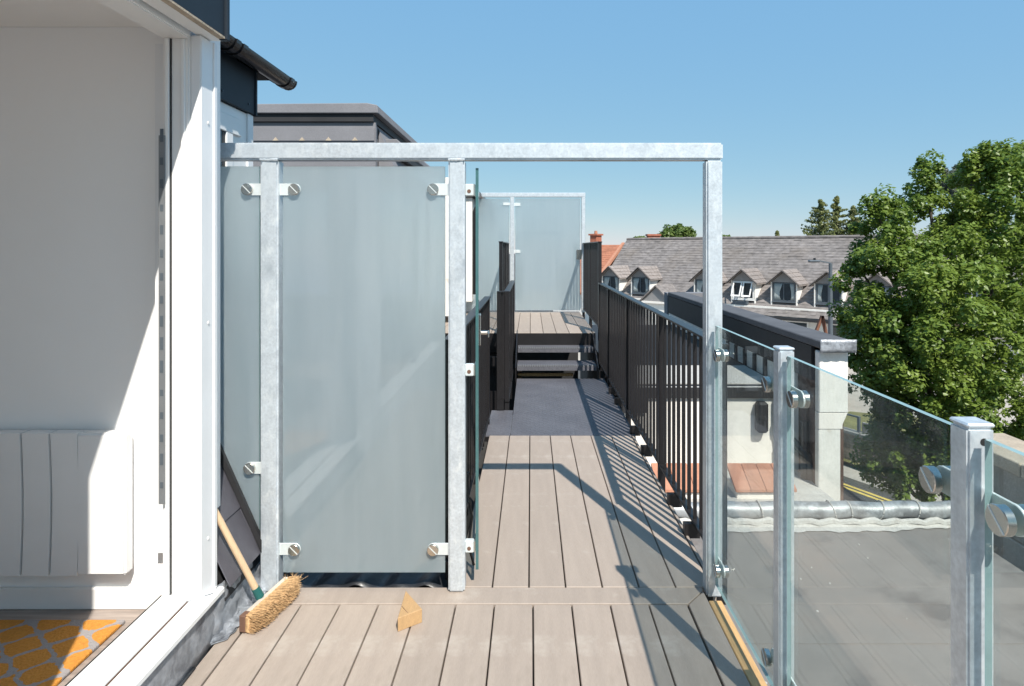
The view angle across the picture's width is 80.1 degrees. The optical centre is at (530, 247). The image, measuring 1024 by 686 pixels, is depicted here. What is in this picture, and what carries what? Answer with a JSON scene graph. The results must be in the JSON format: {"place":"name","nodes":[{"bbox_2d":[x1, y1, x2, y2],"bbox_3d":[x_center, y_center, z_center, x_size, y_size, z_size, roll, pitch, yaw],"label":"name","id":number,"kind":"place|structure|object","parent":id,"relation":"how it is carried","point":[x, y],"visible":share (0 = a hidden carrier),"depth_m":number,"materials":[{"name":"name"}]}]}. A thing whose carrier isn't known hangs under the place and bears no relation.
{"place":"outdoors","nodes":[
{"label":"outdoors","id":0,"kind":"place"},
{"bbox_2d":[260,254,579,564],"bbox_3d":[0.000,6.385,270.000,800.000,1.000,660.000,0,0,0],"label":"ground","id":1,"kind":"structure","parent":0,"point":[518,311],"depth_m":57.23,"materials":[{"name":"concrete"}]},
{"bbox_2d":[0,0,447,685],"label":"dormer house","id":2,"kind":"structure","parent":1,"relation":"on","point":[120,120],"depth_m":2.25,"materials":[{"name":"white paint"}]},
{"bbox_2d":[0,620,124,685],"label":"rug","id":3,"kind":"object","parent":2,"relation":"on","point":[44,652],"visible":1,"depth_m":2.01,"materials":[{"name":"orange fabric"}]},
{"bbox_2d":[0,430,131,575],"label":"radiator","id":4,"kind":"object","parent":2,"relation":"attached to","point":[65,502],"visible":1,"depth_m":2.19,"materials":[{"name":"metal"}]},
{"bbox_2d":[220,101,245,165],"bbox_3d":[-1.607,-0.265,2.948,0.079,0.967,0.874,0,0,0],"label":"dormer window","id":5,"kind":"structure","parent":2,"relation":"in","point":[232,120],"depth_m":3.20,"materials":[{"name":"glass"}]},
{"bbox_2d":[253,103,447,315],"bbox_3d":[-2.460,-0.215,7.770,2.880,2.400,3.660,0,0,0],"label":"neighbour dormer","id":6,"kind":"object","parent":2,"relation":"attached to","point":[328,123],"visible":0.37,"depth_m":5.99,"materials":[{"name":"metal"}]},
{"bbox_2d":[445,312,595,438],"bbox_3d":[-0.280,3.430,8.284,2.040,4.910,2.632,0,0,0],"label":"landing","id":7,"kind":"object","parent":1,"relation":"on","point":[553,328],"visible":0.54,"depth_m":7.85,"materials":[{"name":"brown wood"}]},
{"bbox_2d":[466,192,485,301],"bbox_3d":[-1.268,-0.065,10.225,1.063,1.700,2.750,0,0,0],"label":"white dormer","id":8,"kind":"object","parent":7,"relation":"on","point":[470,250],"visible":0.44,"depth_m":8.90,"materials":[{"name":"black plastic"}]},
{"bbox_2d":[499,241,508,290],"bbox_3d":[-0.345,0.515,8.040,0.050,1.180,2.120,0,0,0],"label":"steel railing","id":9,"kind":"object","parent":7,"relation":"on","point":[503,265],"visible":0.59,"depth_m":7.52,"materials":[{"name":"black metal"}]},
{"bbox_2d":[466,193,584,311],"bbox_3d":[-0.338,0.071,9.217,2.325,1.808,0.075,0,0,0],"label":"privacy screen","id":10,"kind":"object","parent":7,"relation":"on","point":[549,253],"visible":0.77,"depth_m":9.21,"materials":[{"name":"glass"}]},
{"bbox_2d":[582,241,601,327],"bbox_3d":[0.805,0.505,8.215,0.050,1.160,2.270,0,0,0],"label":"steel railing","id":11,"kind":"object","parent":7,"relation":"attached to","point":[592,264],"visible":0.76,"depth_m":7.95,"materials":[{"name":"black metal"}]},
{"bbox_2d":[651,463,698,498],"bbox_3d":[1.250,3.857,5.095,0.457,4.056,0.310,0,0,0],"label":"tiled coping","id":12,"kind":"object","parent":1,"relation":"on","point":[654,467],"visible":0.12,"depth_m":5.04,"materials":[{"name":"tile"}]},
{"bbox_2d":[659,223,696,236],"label":"broadleaf tree","id":13,"kind":"object","parent":1,"relation":"on","point":[678,230],"visible":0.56,"depth_m":60.98,"materials":[{"name":"green plant"}]},
{"bbox_2d":[580,292,856,501],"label":"cream building","id":14,"kind":"structure","parent":1,"relation":"on","point":[818,448],"depth_m":5.62,"materials":[{"name":"white paint"}]},
{"bbox_2d":[484,435,1023,685],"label":"flat roof","id":15,"kind":"structure","parent":1,"relation":"on","point":[872,604],"depth_m":3.41,"materials":[{"name":"concrete"}]},
{"bbox_2d":[490,356,496,413],"bbox_3d":[-0.750,1.735,6.475,0.900,1.100,0.350,0,0,0],"label":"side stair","id":16,"kind":"object","parent":15,"relation":"on","point":[493,394],"depth_m":6.30,"materials":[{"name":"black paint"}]},
{"bbox_2d":[674,500,950,525],"bbox_3d":[1.979,1.911,4.401,2.170,0.155,0.177,0,0,0],"label":"lagged pipe","id":17,"kind":"object","parent":15,"relation":"on","point":[823,513],"visible":0.73,"depth_m":4.36,"materials":[{"name":"silver metal"}]},
{"bbox_2d":[950,433,1023,571],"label":"stone parapet","id":18,"kind":"structure","parent":15,"relation":"on","point":[1008,474],"depth_m":4.17,"materials":[{"name":"white stone"}]},
{"bbox_2d":[727,463,796,498],"bbox_3d":[1.910,3.857,5.095,0.497,4.056,0.310,0,0,0],"label":"tiled coping","id":19,"kind":"object","parent":1,"relation":"on","point":[749,481],"visible":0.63,"depth_m":5.03,"materials":[{"name":"tile"}]},
{"bbox_2d":[578,352,1023,425],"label":"forecourt","id":20,"kind":"structure","parent":1,"relation":"on","point":[855,404],"depth_m":22.64,"materials":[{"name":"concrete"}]},
{"bbox_2d":[808,258,832,334],"bbox_3d":[11.873,3.150,24.931,1.062,5.470,0.240,0,0,-6],"label":"street lamp","id":21,"kind":"object","parent":20,"relation":"on","point":[830,318],"visible":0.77,"depth_m":24.93,"materials":[{"name":"grey metal"}]},
{"bbox_2d":[593,234,1022,376],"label":"chalet house","id":22,"kind":"structure","parent":1,"relation":"on","point":[780,278],"depth_m":37.20,"materials":[{"name":"concrete"}]},
{"bbox_2d":[783,320,808,327],"bbox_3d":[14.507,4.585,33.672,1.600,1.100,0.068,0,0,41],"label":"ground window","id":23,"kind":"structure","parent":22,"relation":"in","point":[805,324],"depth_m":33.39,"materials":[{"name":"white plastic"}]},
{"bbox_2d":[815,315,827,332],"bbox_3d":[11.976,3.610,25.400,0.946,1.586,0.130,0,0,0],"label":"roof strut","id":24,"kind":"object","parent":22,"relation":"attached to","point":[821,320],"visible":0.5,"depth_m":25.34,"materials":[{"name":"brown wood"}]},
{"bbox_2d":[833,324,846,335],"bbox_3d":[16.469,4.585,31.954,1.600,1.100,0.068,0,0,41],"label":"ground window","id":25,"kind":"structure","parent":22,"relation":"in","point":[834,325],"depth_m":32.22,"materials":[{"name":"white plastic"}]},
{"bbox_2d":[801,199,842,235],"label":"conifer","id":26,"kind":"object","parent":1,"relation":"on","point":[821,213],"visible":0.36,"depth_m":47.89,"materials":[{"name":"green plant"}]},
{"bbox_2d":[825,196,848,234],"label":"conifer","id":27,"kind":"object","parent":1,"relation":"on","point":[836,208],"visible":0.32,"depth_m":49.82,"materials":[{"name":"green plant"}]},
{"bbox_2d":[837,205,872,234],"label":"conifer","id":28,"kind":"object","parent":1,"relation":"on","point":[852,214],"visible":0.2,"depth_m":48.93,"materials":[{"name":"green plant"}]},
{"bbox_2d":[843,413,908,484],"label":"garden wall","id":29,"kind":"structure","parent":1,"relation":"on","point":[849,434],"depth_m":16.14,"materials":[{"name":"concrete"}]},
{"bbox_2d":[936,164,974,204],"bbox_3d":[27.867,0.170,40.127,2.344,11.429,2.081,0,0,0],"label":"broadleaf tree","id":30,"kind":"object","parent":1,"relation":"on","point":[945,187],"visible":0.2,"depth_m":39.79,"materials":[{"name":"green plant"}]},
{"bbox_2d":[182,436,766,685],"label":"deck","id":31,"kind":"structure","parent":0,"point":[589,572],"depth_m":2.33,"materials":[{"name":"brown wood"}]},
{"bbox_2d":[217,508,305,633],"bbox_3d":[-1.001,1.119,2.290,0.199,0.527,0.404,0,0,42],"label":"broom","id":32,"kind":"object","parent":31,"relation":"on","point":[271,603],"visible":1,"depth_m":2.26,"materials":[{"name":"brown wood"}]},
{"bbox_2d":[398,592,421,631],"bbox_3d":[-0.446,1.360,2.297,0.081,0.050,0.198,0,0,-3],"label":"door wedge","id":33,"kind":"object","parent":31,"relation":"on","point":[410,613],"depth_m":2.24,"materials":[{"name":"brown wood"}]},
{"bbox_2d":[445,296,490,579],"bbox_3d":[-0.362,0.938,3.705,0.085,1.105,2.290,0,0,0],"label":"steel railing","id":34,"kind":"object","parent":31,"relation":"attached to","point":[484,376],"visible":0.55,"depth_m":3.65,"materials":[{"name":"black metal"}]},
{"bbox_2d":[220,143,722,596],"bbox_3d":[-0.314,0.491,2.888,2.173,1.828,0.899,0,0,0],"label":"privacy screen","id":35,"kind":"object","parent":31,"relation":"on","point":[350,467],"visible":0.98,"depth_m":2.47,"materials":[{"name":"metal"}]},
{"bbox_2d":[466,472,474,565],"bbox_3d":[-0.260,1.166,2.625,0.034,0.403,0.034,0,0,-26],"label":"cable","id":36,"kind":"object","parent":35,"relation":"hanging from","point":[470,509],"visible":0.88,"depth_m":2.63,"materials":[{"name":"black plastic"}]},
{"bbox_2d":[465,168,488,569],"bbox_3d":[-0.243,0.492,2.900,0.073,1.635,0.877,0,0,-2],"label":"glass door","id":37,"kind":"structure","parent":35,"relation":"in","point":[471,544],"depth_m":2.48,"materials":[{"name":"glass"}]},
{"bbox_2d":[598,282,728,604],"bbox_3d":[0.782,0.945,4.790,0.085,1.090,4.520,0,0,0],"label":"steel railing","id":38,"kind":"object","parent":31,"relation":"attached to","point":[626,343],"visible":0.83,"depth_m":3.71,"materials":[{"name":"black metal"}]},
{"bbox_2d":[713,326,1023,685],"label":"glass balustrade","id":39,"kind":"object","parent":31,"relation":"attached to","point":[982,512],"visible":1,"depth_m":1.03,"materials":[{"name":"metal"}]},
{"bbox_2d":[485,330,635,441],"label":"walkway","id":40,"kind":"structure","parent":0,"point":[565,407],"depth_m":5.39,"materials":[{"name":"black paint"}]},
{"bbox_2d":[497,280,514,409],"bbox_3d":[-0.235,0.927,6.067,0.110,1.115,1.765,0,0,0],"label":"steel railing","id":41,"kind":"object","parent":40,"relation":"on","point":[505,337],"visible":0.96,"depth_m":5.21,"materials":[{"name":"black metal"}]},
{"bbox_2d":[553,231,624,324],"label":"red roof house","id":42,"kind":"structure","parent":0,"point":[610,253],"depth_m":45.50,"materials":[{"name":"tile"}]},
{"bbox_2d":[645,234,660,237],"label":"brick chimney","id":43,"kind":"object","parent":42,"relation":"attached to","point":[652,235],"visible":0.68,"depth_m":51.52,"materials":[{"name":"orange brick"}]},
{"bbox_2d":[230,0,1023,253],"label":"sky","id":44,"kind":"structure","parent":0,"point":[806,102],"materials":[{"name":"blue"}]},
{"bbox_2d":[843,480,893,501],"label":"road","id":45,"kind":"structure","parent":0,"point":[864,494],"depth_m":14.52,"materials":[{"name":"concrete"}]},
{"bbox_2d":[843,463,941,501],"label":"pavement","id":46,"kind":"structure","parent":0,"point":[851,474],"depth_m":15.16,"materials":[{"name":"concrete"}]},
{"bbox_2d":[825,138,1023,527],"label":"broadleaf tree","id":47,"kind":"object","parent":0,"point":[957,372],"visible":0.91,"depth_m":8.86,"materials":[{"name":"green plant"}]},
{"bbox_2d":[843,411,1009,474],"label":"grass verge","id":48,"kind":"object","parent":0,"point":[850,422],"depth_m":19.77,"materials":[{"name":"green plant"}]}
]}

